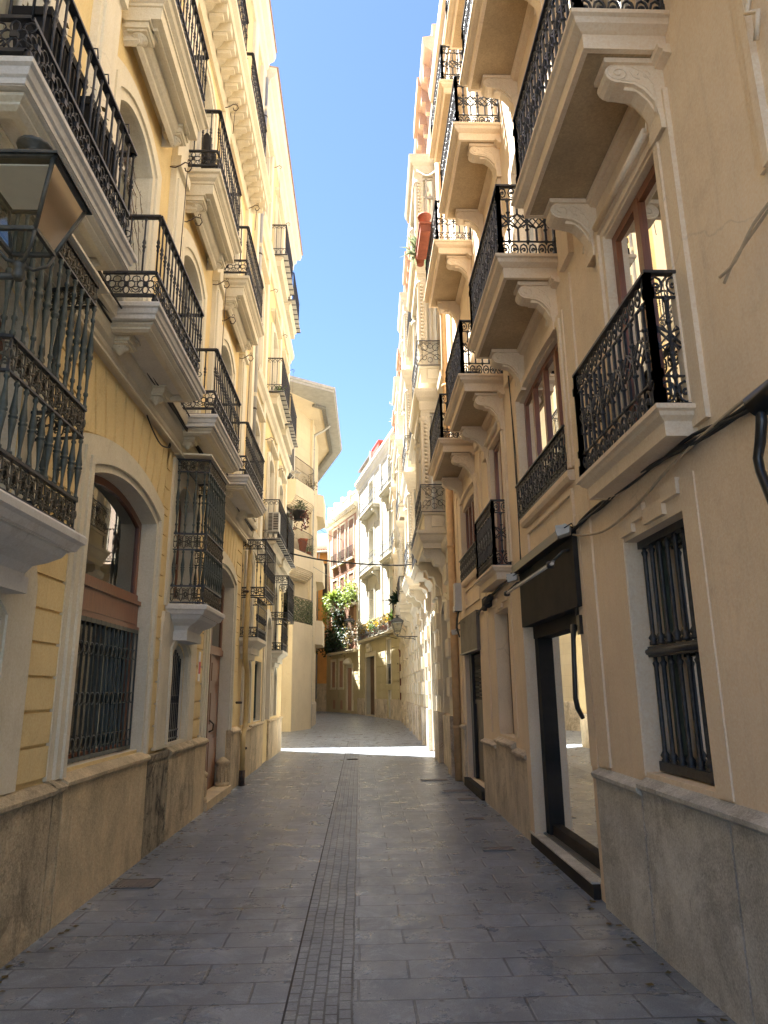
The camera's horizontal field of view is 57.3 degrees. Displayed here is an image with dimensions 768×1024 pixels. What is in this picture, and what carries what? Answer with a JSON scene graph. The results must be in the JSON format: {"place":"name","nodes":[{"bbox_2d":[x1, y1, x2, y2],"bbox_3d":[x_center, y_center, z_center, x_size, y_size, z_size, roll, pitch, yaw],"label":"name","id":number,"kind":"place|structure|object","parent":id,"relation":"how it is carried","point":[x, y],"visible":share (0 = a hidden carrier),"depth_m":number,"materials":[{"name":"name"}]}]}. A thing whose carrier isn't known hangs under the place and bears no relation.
{"place":"outdoors","nodes":[
{"label":"outdoors","id":0,"kind":"place"},
{"bbox_2d":[238,65,302,777],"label":"apartment building","id":1,"kind":"structure","parent":0,"point":[276,440],"depth_m":17.56,"materials":[{"name":"beige paint"}]},
{"bbox_2d":[253,662,256,720],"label":"window","id":2,"kind":"structure","parent":1,"relation":"in","point":[255,662],"depth_m":15.81,"materials":[{"name":"metal"}]},
{"bbox_2d":[268,512,280,533],"bbox_3d":[-2.579,0.261,16.500,0.255,0.465,0.327,0,-14,-2],"label":"air conditioner","id":3,"kind":"object","parent":1,"relation":"on","point":[274,521],"visible":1,"depth_m":16.36,"materials":[{"name":"grey paint"}]},
{"bbox_2d":[291,500,307,520],"bbox_3d":[-2.292,-0.046,18.800,0.412,0.586,0.494,13,-19,-42],"label":"hanging plant","id":4,"kind":"object","parent":1,"relation":"hanging from","point":[297,513],"visible":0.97,"depth_m":18.62,"materials":[{"name":"green plant"}]},
{"bbox_2d":[289,507,310,531],"bbox_3d":[-2.205,0.234,18.703,0.667,0.659,0.675,-6,-15,19],"label":"trailing plant","id":5,"kind":"object","parent":4,"relation":"attached to","point":[305,515],"visible":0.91,"depth_m":18.61,"materials":[{"name":"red plant"}]},
{"bbox_2d":[290,553,411,565],"bbox_3d":[-0.850,1.292,19.006,3.387,0.275,0.133,3,-15,-15],"label":"cable","id":6,"kind":"object","parent":1,"relation":"attached to","point":[351,562],"visible":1,"depth_m":18.96,"materials":[{"name":"black rubber"}]},
{"bbox_2d":[290,465,300,479],"bbox_3d":[-4.093,-1.796,32.106,0.505,0.863,0.431,-5,-15,17],"label":"garden chair","id":7,"kind":"object","parent":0,"point":[293,472],"visible":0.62,"depth_m":32.08,"materials":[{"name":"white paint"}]},
{"bbox_2d":[315,534,327,710],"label":"house","id":8,"kind":"structure","parent":0,"point":[320,677],"depth_m":58.50,"materials":[{"name":"paint"}]},
{"bbox_2d":[322,563,326,606],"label":"window","id":9,"kind":"structure","parent":8,"relation":"in","point":[325,564],"depth_m":59.73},
{"bbox_2d":[270,0,439,533],"label":"sky","id":10,"kind":"structure","parent":0,"point":[349,70],"materials":[{"name":"blue"}]},
{"bbox_2d":[0,711,736,1023],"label":"street","id":11,"kind":"structure","parent":0,"point":[456,923],"depth_m":4.95,"materials":[{"name":"grey stone"}]},
{"bbox_2d":[110,878,162,888],"bbox_3d":[-2.134,3.209,6.080,0.360,0.006,0.300,0,-14,-2],"label":"utility cover","id":12,"kind":"object","parent":11,"relation":"on","point":[140,883],"visible":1,"depth_m":6.07,"materials":[{"name":"metal"}]},
{"bbox_2d":[0,0,276,967],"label":"apartment building","id":13,"kind":"structure","parent":11,"relation":"on","point":[124,536],"depth_m":6.74,"materials":[{"name":"yellow paint"}]},
{"bbox_2d":[0,320,4,367],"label":"window","id":14,"kind":"structure","parent":13,"relation":"in","point":[1,343],"depth_m":4.73,"materials":[{"name":"red wood"}]},
{"bbox_2d":[0,0,25,55],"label":"window","id":15,"kind":"structure","parent":13,"relation":"in","point":[2,2],"depth_m":4.96,"materials":[{"name":"white wood"}]},
{"bbox_2d":[0,135,92,281],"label":"street lamp","id":16,"kind":"object","parent":13,"relation":"attached to","point":[36,178],"visible":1,"depth_m":3.40,"materials":[{"name":"metal"}]},
{"bbox_2d":[12,0,98,136],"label":"planter box","id":17,"kind":"object","parent":13,"relation":"attached to","point":[27,10],"visible":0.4,"depth_m":4.17,"materials":[{"name":"metal"}]},
{"bbox_2d":[78,74,129,207],"bbox_3d":[-2.047,-2.547,4.882,0.334,0.862,0.622,0,-14,-2],"label":"planter box","id":18,"kind":"object","parent":13,"relation":"attached to","point":[93,124],"visible":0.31,"depth_m":4.87,"materials":[{"name":"metal"}]},
{"bbox_2d":[68,475,141,758],"bbox_3d":[-2.615,0.950,6.478,0.045,2.496,1.866,0,-14,-2],"label":"window","id":19,"kind":"structure","parent":13,"relation":"in","point":[98,480],"depth_m":7.20,"materials":[{"name":"red wood"}]},
{"bbox_2d":[103,130,135,300],"bbox_3d":[-2.699,-2.773,6.807,0.155,2.376,1.036,0,-14,-2],"label":"window","id":20,"kind":"structure","parent":13,"relation":"in","point":[112,283],"depth_m":7.29,"materials":[{"name":"brown wood"}]},
{"bbox_2d":[119,149,142,292],"bbox_3d":[-2.191,-2.556,6.081,0.057,0.933,1.184,2,-14,-10],"label":"vine","id":21,"kind":"object","parent":13,"relation":"hanging from","point":[133,213],"visible":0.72,"depth_m":6.31,"materials":[{"name":"brown wood"}]},
{"bbox_2d":[146,415,170,447],"bbox_3d":[-2.461,-0.833,7.717,0.035,0.172,0.908,0,-14,-2],"label":"cable","id":22,"kind":"object","parent":13,"relation":"attached to","point":[156,436],"visible":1,"depth_m":7.54,"materials":[{"name":"black rubber"}]},
{"bbox_2d":[168,650,180,741],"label":"window","id":23,"kind":"structure","parent":13,"relation":"in","point":[174,698],"depth_m":8.68,"materials":[{"name":"black wood"}]},
{"bbox_2d":[97,298,253,530],"bbox_3d":[-2.348,-1.202,7.607,0.091,0.132,12.301,0,-14,-2],"label":"cable","id":24,"kind":"object","parent":13,"relation":"attached to","point":[171,404],"visible":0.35,"depth_m":7.85,"materials":[{"name":"black rubber"}]},
{"bbox_2d":[98,271,255,521],"bbox_3d":[-2.282,-1.326,7.641,0.035,0.088,12.301,0,-14,-2],"label":"cable","id":25,"kind":"object","parent":13,"relation":"attached to","point":[107,284],"visible":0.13,"depth_m":5.72,"materials":[{"name":"black rubber"}]},
{"bbox_2d":[174,504,181,597],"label":"window","id":26,"kind":"structure","parent":13,"relation":"in","point":[179,520],"depth_m":9.33,"materials":[{"name":"red wood"}]},
{"bbox_2d":[179,279,188,406],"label":"window","id":27,"kind":"structure","parent":13,"relation":"in","point":[183,279],"depth_m":9.76,"materials":[{"name":"brown wood"}]},
{"bbox_2d":[192,130,201,167],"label":"window","id":28,"kind":"structure","parent":13,"relation":"in","point":[197,143],"depth_m":10.51,"materials":[{"name":"white wood"}]},
{"bbox_2d":[197,651,200,680],"bbox_3d":[-2.557,2.140,9.745,0.012,0.400,0.110,0,-14,-2],"label":"door plaque","id":29,"kind":"object","parent":13,"relation":"attached to","point":[199,666],"depth_m":9.74,"materials":[{"name":"white paper"}]},
{"bbox_2d":[201,129,211,167],"bbox_3d":[-2.363,-4.765,9.338,0.129,0.820,0.129,6,-16,-24],"label":"parasol","id":30,"kind":"object","parent":13,"relation":"on","point":[206,141],"visible":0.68,"depth_m":9.30,"materials":[{"name":"fabric"}]},
{"bbox_2d":[209,144,216,167],"bbox_3d":[-2.373,-4.691,9.629,0.129,0.820,0.129,6,-16,-24],"label":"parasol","id":31,"kind":"object","parent":13,"relation":"on","point":[213,158],"visible":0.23,"depth_m":9.62,"materials":[{"name":"fabric"}]},
{"bbox_2d":[205,647,222,789],"bbox_3d":[-2.746,3.213,10.937,0.191,2.170,1.850,0,-14,-2],"label":"door","id":32,"kind":"structure","parent":13,"relation":"in","point":[215,654],"depth_m":11.29,"materials":[{"name":"brown wood"}]},
{"bbox_2d":[211,582,224,649],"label":"window","id":33,"kind":"structure","parent":13,"relation":"in","point":[216,631],"depth_m":12.02,"materials":[{"name":"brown wood"}]},
{"bbox_2d":[236,545,252,785],"bbox_3d":[-2.552,2.721,12.957,0.156,4.352,0.985,0,-14,-2],"label":"downpipe","id":34,"kind":"object","parent":13,"relation":"attached to","point":[243,748],"visible":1,"depth_m":13.13,"materials":[{"name":"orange metal"}]},
{"bbox_2d":[252,77,268,518],"bbox_3d":[-2.693,-5.002,15.137,0.111,10.600,0.111,-6,-15,20],"label":"downpipe","id":35,"kind":"object","parent":13,"relation":"attached to","point":[260,268],"visible":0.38,"depth_m":15.14,"materials":[{"name":"beige metal"}]},
{"bbox_2d":[281,375,341,731],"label":"apartment building","id":36,"kind":"structure","parent":11,"relation":"on","point":[315,405],"depth_m":32.49,"materials":[{"name":"paint"}]},
{"bbox_2d":[283,578,291,620],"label":"window","id":37,"kind":"structure","parent":36,"relation":"in","point":[285,594],"depth_m":30.66,"materials":[{"name":"white paint"}]},
{"bbox_2d":[286,507,293,533],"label":"window","id":38,"kind":"structure","parent":36,"relation":"in","point":[289,510],"depth_m":31.92,"materials":[{"name":"white paint"}]},
{"bbox_2d":[287,447,294,478],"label":"window","id":39,"kind":"structure","parent":36,"relation":"in","point":[291,456],"depth_m":32.68,"materials":[{"name":"white paint"}]},
{"bbox_2d":[298,538,307,551],"bbox_3d":[-3.719,1.577,32.114,0.368,0.700,0.368,7,-16,-27],"label":"planter","id":40,"kind":"object","parent":36,"relation":"on","point":[301,545],"visible":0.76,"depth_m":32.03,"materials":[{"name":"ceramic"}]},
{"bbox_2d":[306,544,314,554],"bbox_3d":[-3.518,1.751,32.582,0.367,0.607,0.657,-12,-18,37],"label":"potted plant","id":41,"kind":"object","parent":36,"relation":"on","point":[309,552],"visible":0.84,"depth_m":32.61,"materials":[{"name":"green plant"}]},
{"bbox_2d":[304,477,320,489],"bbox_3d":[-3.485,-1.229,33.852,0.860,0.918,0.690,0,-14,-2],"label":"potted plant","id":42,"kind":"object","parent":36,"relation":"on","point":[310,483],"visible":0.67,"depth_m":33.89,"materials":[{"name":"green plant"}]},
{"bbox_2d":[311,425,330,704],"bbox_3d":[-3.093,2.694,33.795,0.934,14.668,0.184,1,-14,-7],"label":"downpipe","id":43,"kind":"object","parent":36,"relation":"attached to","point":[322,431],"visible":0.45,"depth_m":34.37,"materials":[{"name":"metal"}]},
{"bbox_2d":[314,567,372,600],"bbox_3d":[-2.063,3.902,37.651,0.026,0.626,9.537,-5,-15,17],"label":"cable","id":44,"kind":"object","parent":36,"relation":"attached to","point":[341,583],"visible":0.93,"depth_m":36.94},
{"bbox_2d":[281,741,358,1023],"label":"drainage path","id":45,"kind":"structure","parent":11,"relation":"on","point":[321,988],"depth_m":4.86,"materials":[{"name":"grey stone"}]},
{"bbox_2d":[324,490,358,713],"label":"apartment building","id":46,"kind":"structure","parent":11,"relation":"on","point":[342,690],"depth_m":54.74,"materials":[{"name":"beige paint"}]},
{"bbox_2d":[316,632,332,656],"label":"potted plant","id":47,"kind":"object","parent":46,"relation":"on","point":[325,648],"visible":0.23,"depth_m":56.26,"materials":[{"name":"green plant"}]},
{"bbox_2d":[318,596,335,629],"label":"potted plant","id":48,"kind":"object","parent":46,"relation":"hanging from","point":[325,611],"visible":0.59,"depth_m":56.79,"materials":[{"name":"green plant"}]},
{"bbox_2d":[319,623,340,652],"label":"potted plant","id":49,"kind":"object","parent":46,"relation":"on","point":[331,641],"visible":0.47,"depth_m":54.94,"materials":[{"name":"green plant"}]},
{"bbox_2d":[319,588,341,607],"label":"potted plant","id":50,"kind":"object","parent":46,"relation":"on","point":[333,595],"visible":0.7,"depth_m":55.52,"materials":[{"name":"green plant"}]},
{"bbox_2d":[328,600,345,636],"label":"potted plant","id":51,"kind":"object","parent":46,"relation":"on","point":[339,621],"visible":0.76,"depth_m":54.22,"materials":[{"name":"green plant"}]},
{"bbox_2d":[327,628,350,653],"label":"potted plant","id":52,"kind":"object","parent":46,"relation":"on","point":[343,633],"visible":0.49,"depth_m":52.81,"materials":[{"name":"green plant"}]},
{"bbox_2d":[334,584,350,608],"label":"potted plant","id":53,"kind":"object","parent":46,"relation":"on","point":[341,601],"visible":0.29,"depth_m":53.29,"materials":[{"name":"green plant"}]},
{"bbox_2d":[335,577,357,607],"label":"potted plant","id":54,"kind":"object","parent":46,"relation":"on","point":[349,595],"visible":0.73,"depth_m":51.92,"materials":[{"name":"green plant"}]},
{"bbox_2d":[341,624,356,656],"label":"potted plant","id":55,"kind":"object","parent":46,"relation":"on","point":[348,635],"visible":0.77,"depth_m":51.36,"materials":[{"name":"green plant"}]},
{"bbox_2d":[355,427,400,720],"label":"apartment building","id":56,"kind":"structure","parent":11,"relation":"on","point":[378,680],"depth_m":45.91,"materials":[{"name":"white paint"}]},
{"bbox_2d":[349,621,363,641],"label":"potted plant","id":57,"kind":"object","parent":56,"relation":"on","point":[357,627],"visible":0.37,"depth_m":48.74,"materials":[{"name":"green plant"}]},
{"bbox_2d":[355,619,366,636],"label":"potted plant","id":58,"kind":"object","parent":56,"relation":"on","point":[360,630],"visible":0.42,"depth_m":47.30,"materials":[{"name":"green plant"}]},
{"bbox_2d":[362,620,374,632],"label":"potted plant","id":59,"kind":"object","parent":56,"relation":"on","point":[366,627],"visible":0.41,"depth_m":45.79,"materials":[{"name":"yellow plant"}]},
{"bbox_2d":[363,615,375,632],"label":"potted plant","id":60,"kind":"object","parent":56,"relation":"on","point":[370,627],"visible":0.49,"depth_m":44.55,"materials":[{"name":"green plant"}]},
{"bbox_2d":[344,616,396,638],"bbox_3d":[-0.725,6.602,40.108,3.116,1.392,0.633,0,-14,-2],"label":"street lamp","id":61,"kind":"object","parent":56,"relation":"attached to","point":[349,619],"visible":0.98,"depth_m":39.97,"materials":[{"name":"metal"}]},
{"bbox_2d":[370,657,374,714],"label":"door","id":62,"kind":"structure","parent":56,"relation":"in","point":[371,659],"depth_m":46.85,"materials":[{"name":"brown wood"}]},
{"bbox_2d":[372,617,380,629],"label":"potted plant","id":63,"kind":"object","parent":56,"relation":"on","point":[377,618],"visible":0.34,"depth_m":43.20,"materials":[{"name":"yellow plant"}]},
{"bbox_2d":[373,615,386,629],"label":"potted plant","id":64,"kind":"object","parent":56,"relation":"on","point":[380,620],"visible":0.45,"depth_m":42.18,"materials":[{"name":"green plant"}]},
{"bbox_2d":[385,609,393,620],"bbox_3d":[0.543,5.963,39.793,1.720,1.004,1.748,0,-14,-2],"label":"potted plant","id":65,"kind":"object","parent":56,"relation":"on","point":[391,617],"visible":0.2,"depth_m":39.64,"materials":[{"name":"green plant"}]},
{"bbox_2d":[390,649,390,716],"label":"window","id":66,"kind":"structure","parent":56,"relation":"in","point":[390,649],"depth_m":41.68,"materials":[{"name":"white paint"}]},
{"bbox_2d":[388,335,418,737],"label":"apartment building","id":67,"kind":"structure","parent":11,"relation":"on","point":[407,613],"depth_m":29.79,"materials":[{"name":"beige paint"}]},
{"bbox_2d":[382,587,399,606],"bbox_3d":[0.641,3.763,30.255,1.779,1.075,1.795,0,-14,-2],"label":"potted plant","id":68,"kind":"object","parent":67,"relation":"on","point":[393,600],"visible":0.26,"depth_m":30.05,"materials":[{"name":"green plant"}]},
{"bbox_2d":[388,435,404,642],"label":"bay window","id":69,"kind":"structure","parent":67,"relation":"in","point":[392,498],"depth_m":35.87,"materials":[{"name":"beige paint"}]},
{"bbox_2d":[398,649,400,699],"bbox_3d":[0.886,9.398,38.316,0.161,3.812,0.127,0,-14,-2],"label":"drain pipe","id":70,"kind":"object","parent":67,"relation":"attached to","point":[400,669],"visible":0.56,"depth_m":38.52,"materials":[{"name":"metal"}]},
{"bbox_2d":[392,376,412,627],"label":"bay window","id":71,"kind":"structure","parent":67,"relation":"in","point":[402,608],"depth_m":29.03,"materials":[{"name":"beige paint"}]},
{"bbox_2d":[391,748,419,749],"bbox_3d":[0.589,6.612,19.606,0.800,0.006,0.500,0,-14,-2],"label":"utility cover","id":72,"kind":"object","parent":11,"relation":"on","point":[405,749],"visible":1,"depth_m":19.54,"materials":[{"name":"metal"}]},
{"bbox_2d":[420,779,448,780],"bbox_3d":[0.919,4.888,12.829,0.500,0.006,0.200,0,-14,-2],"label":"utility cover","id":73,"kind":"object","parent":11,"relation":"on","point":[434,779],"visible":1,"depth_m":12.80,"materials":[{"name":"metal"}]},
{"bbox_2d":[442,789,471,791],"bbox_3d":[1.177,4.531,11.431,0.460,0.006,0.280,0,-14,-2],"label":"utility cover","id":74,"kind":"object","parent":11,"relation":"on","point":[458,790],"visible":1,"depth_m":11.44,"materials":[{"name":"metal"}]},
{"bbox_2d":[463,817,484,819],"bbox_3d":[1.151,3.904,8.957,0.260,0.006,0.150,0,-14,-2],"label":"utility cover","id":75,"kind":"object","parent":11,"relation":"on","point":[474,818],"visible":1,"depth_m":8.94,"materials":[{"name":"metal"}]},
{"bbox_2d":[481,846,515,850],"bbox_3d":[1.178,3.470,7.252,0.340,0.006,0.160,0,-14,-2],"label":"utility cover","id":76,"kind":"object","parent":11,"relation":"on","point":[497,848],"visible":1,"depth_m":7.24,"materials":[{"name":"metal"}]},
{"bbox_2d":[424,0,767,1023],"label":"apartment building","id":77,"kind":"structure","parent":11,"relation":"on","point":[602,202],"depth_m":4.83,"materials":[{"name":"paint"}]},
{"bbox_2d":[415,212,430,258],"bbox_3d":[0.723,-5.091,12.984,0.250,0.400,0.880,0,-14,-2],"label":"planter","id":78,"kind":"object","parent":77,"relation":"attached to","point":[423,234],"visible":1,"depth_m":12.70,"materials":[{"name":"ceramic"}]},
{"bbox_2d":[399,235,425,266],"bbox_3d":[0.682,-5.030,13.689,0.778,0.570,0.850,2,-14,-9],"label":"potted plant","id":79,"kind":"object","parent":78,"relation":"in","point":[419,262],"visible":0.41,"depth_m":13.57,"materials":[{"name":"green plant"}]},
{"bbox_2d":[435,163,461,780],"bbox_3d":[1.288,-2.205,14.541,0.165,14.600,0.167,0,-14,-2],"label":"downpipe","id":80,"kind":"object","parent":77,"relation":"attached to","point":[454,640],"visible":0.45,"depth_m":13.59,"materials":[{"name":"beige metal"}]},
{"bbox_2d":[451,629,459,634],"bbox_3d":[1.316,2.206,12.906,0.146,0.107,0.149,-6,-15,20],"label":"floodlight","id":81,"kind":"object","parent":77,"relation":"attached to","point":[454,632],"visible":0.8,"depth_m":12.86,"materials":[{"name":"grey paint"}]},
{"bbox_2d":[453,583,461,636],"bbox_3d":[1.315,1.756,12.557,0.135,0.955,0.245,0,-14,-2],"label":"junction box","id":82,"kind":"object","parent":77,"relation":"attached to","point":[457,596],"visible":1,"depth_m":12.52,"materials":[{"name":"grey paint"}]},
{"bbox_2d":[460,610,480,654],"bbox_3d":[1.453,2.066,11.902,0.105,0.620,1.800,0,-14,-2],"label":"shop sign","id":83,"kind":"object","parent":77,"relation":"attached to","point":[470,633],"visible":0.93,"depth_m":11.62,"materials":[{"name":"beige plastic"}]},
{"bbox_2d":[466,496,474,549],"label":"window","id":84,"kind":"structure","parent":77,"relation":"in","point":[470,520],"depth_m":12.36,"materials":[{"name":"red wood"}]},
{"bbox_2d":[481,594,493,610],"bbox_3d":[1.470,1.297,9.969,0.160,0.206,0.572,0,-14,-2],"label":"junction box","id":85,"kind":"object","parent":77,"relation":"attached to","point":[487,600],"visible":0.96,"depth_m":9.92,"materials":[{"name":"black plastic"}]},
{"bbox_2d":[493,439,508,563],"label":"window","id":86,"kind":"structure","parent":77,"relation":"in","point":[497,450],"depth_m":9.79,"materials":[{"name":"red wood"}]},
{"bbox_2d":[507,614,513,733],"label":"window","id":87,"kind":"structure","parent":77,"relation":"in","point":[507,614],"depth_m":9.59,"materials":[{"name":"brown wood"}]},
{"bbox_2d":[508,376,520,558],"bbox_3d":[1.539,-0.528,8.269,0.025,2.364,0.074,2,-14,-10],"label":"cable","id":88,"kind":"object","parent":77,"relation":"attached to","point":[514,460],"visible":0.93,"depth_m":8.27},
{"bbox_2d":[528,218,538,252],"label":"window","id":89,"kind":"structure","parent":77,"relation":"in","point":[532,237],"depth_m":8.21,"materials":[{"name":"white wood"}]},
{"bbox_2d":[524,343,566,496],"bbox_3d":[1.699,-0.848,7.241,0.051,1.426,1.776,0,-14,-2],"label":"window","id":90,"kind":"structure","parent":77,"relation":"in","point":[543,409],"depth_m":7.39,"materials":[{"name":"red wood"}]},
{"bbox_2d":[512,526,581,627],"bbox_3d":[1.587,0.711,6.996,0.170,0.690,2.080,0,-14,-2],"label":"awning","id":91,"kind":"object","parent":77,"relation":"attached to","point":[549,594],"visible":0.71,"depth_m":6.70,"materials":[{"name":"black fabric"}]},
{"bbox_2d":[506,573,519,583],"bbox_3d":[1.472,0.752,7.996,0.146,0.107,0.149,-6,-15,20],"label":"floodlight","id":92,"kind":"object","parent":91,"relation":"attached to","point":[512,577],"visible":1,"depth_m":7.95,"materials":[{"name":"grey paint"}]},
{"bbox_2d":[504,549,569,595],"bbox_3d":[1.504,0.628,7.015,0.257,0.182,2.000,0,-14,-2],"label":"tube light","id":93,"kind":"object","parent":91,"relation":"attached to","point":[548,565],"visible":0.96,"depth_m":6.57,"materials":[{"name":"grey paint"}]},
{"bbox_2d":[555,523,573,537],"bbox_3d":[1.540,0.162,6.001,0.146,0.107,0.149,-6,-15,20],"label":"floodlight","id":94,"kind":"object","parent":91,"relation":"attached to","point":[563,530],"visible":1,"depth_m":5.95,"materials":[{"name":"grey paint"}]},
{"bbox_2d":[532,609,599,869],"bbox_3d":[1.779,2.060,6.711,0.190,2.190,1.920,0,-14,-2],"label":"shop window","id":95,"kind":"structure","parent":77,"relation":"in","point":[570,811],"depth_m":6.96,"materials":[{"name":"clear glass"}]},
{"bbox_2d":[570,607,584,718],"bbox_3d":[1.616,1.181,5.890,0.129,1.068,0.106,0,-14,-2],"label":"awning arm","id":96,"kind":"object","parent":77,"relation":"attached to","point":[575,629],"visible":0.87,"depth_m":5.86},
{"bbox_2d":[593,0,628,8],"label":"window","id":97,"kind":"structure","parent":77,"relation":"in","point":[620,3],"depth_m":5.82,"materials":[{"name":"white wood"}]},
{"bbox_2d":[492,405,749,595],"bbox_3d":[1.645,0.105,5.862,0.056,0.173,8.303,0,-14,-2],"label":"cable","id":98,"kind":"object","parent":77,"relation":"attached to","point":[681,446],"visible":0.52,"depth_m":4.03,"materials":[{"name":"black rubber"}]},
{"bbox_2d":[612,164,683,421],"bbox_3d":[1.786,-1.333,4.704,0.051,1.796,0.936,0,-14,-2],"label":"window","id":99,"kind":"structure","parent":77,"relation":"in","point":[638,242],"depth_m":4.80,"materials":[{"name":"red wood"}]},
{"bbox_2d":[572,380,765,536],"bbox_3d":[1.685,-0.198,4.315,0.019,0.209,3.552,0,-14,-2],"label":"cable","id":100,"kind":"object","parent":77,"relation":"attached to","point":[689,448],"visible":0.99,"depth_m":4.20,"materials":[{"name":"plastic"}]},
{"bbox_2d":[637,518,714,784],"bbox_3d":[1.899,0.848,4.360,0.197,1.538,0.940,0,-14,-2],"label":"window","id":101,"kind":"structure","parent":77,"relation":"in","point":[680,646],"depth_m":4.49,"materials":[{"name":"metal"}]},
{"bbox_2d":[718,202,767,283],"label":"cable","id":102,"kind":"object","parent":77,"relation":"attached to","point":[749,235],"visible":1,"depth_m":3.28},
{"bbox_2d":[743,379,767,503],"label":"lamp bracket","id":103,"kind":"object","parent":77,"relation":"attached to","point":[755,401],"visible":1,"depth_m":2.95,"materials":[{"name":"black metal"}]},
{"bbox_2d":[397,24,454,776],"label":"apartment building","id":104,"kind":"structure","parent":0,"point":[425,586],"depth_m":17.33,"materials":[{"name":"beige paint"}]},
{"bbox_2d":[391,615,417,639],"bbox_3d":[0.738,4.128,24.785,0.996,0.994,0.452,0,-14,-2],"label":"street lamp","id":105,"kind":"object","parent":104,"relation":"attached to","point":[396,619],"visible":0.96,"depth_m":24.71,"materials":[{"name":"metal"}]},
{"bbox_2d":[397,292,426,615],"bbox_3d":[0.907,-1.831,23.316,0.690,10.800,2.400,0,-14,-1],"label":"bay window","id":106,"kind":"structure","parent":104,"relation":"in","point":[414,594],"depth_m":22.74,"materials":[{"name":"beige paint"}]},
{"bbox_2d":[405,154,446,597],"bbox_3d":[1.002,-3.375,17.235,0.690,10.800,2.350,0,-14,-1],"label":"bay window","id":107,"kind":"structure","parent":104,"relation":"in","point":[430,524],"depth_m":16.44,"materials":[{"name":"beige paint"}]}
]}

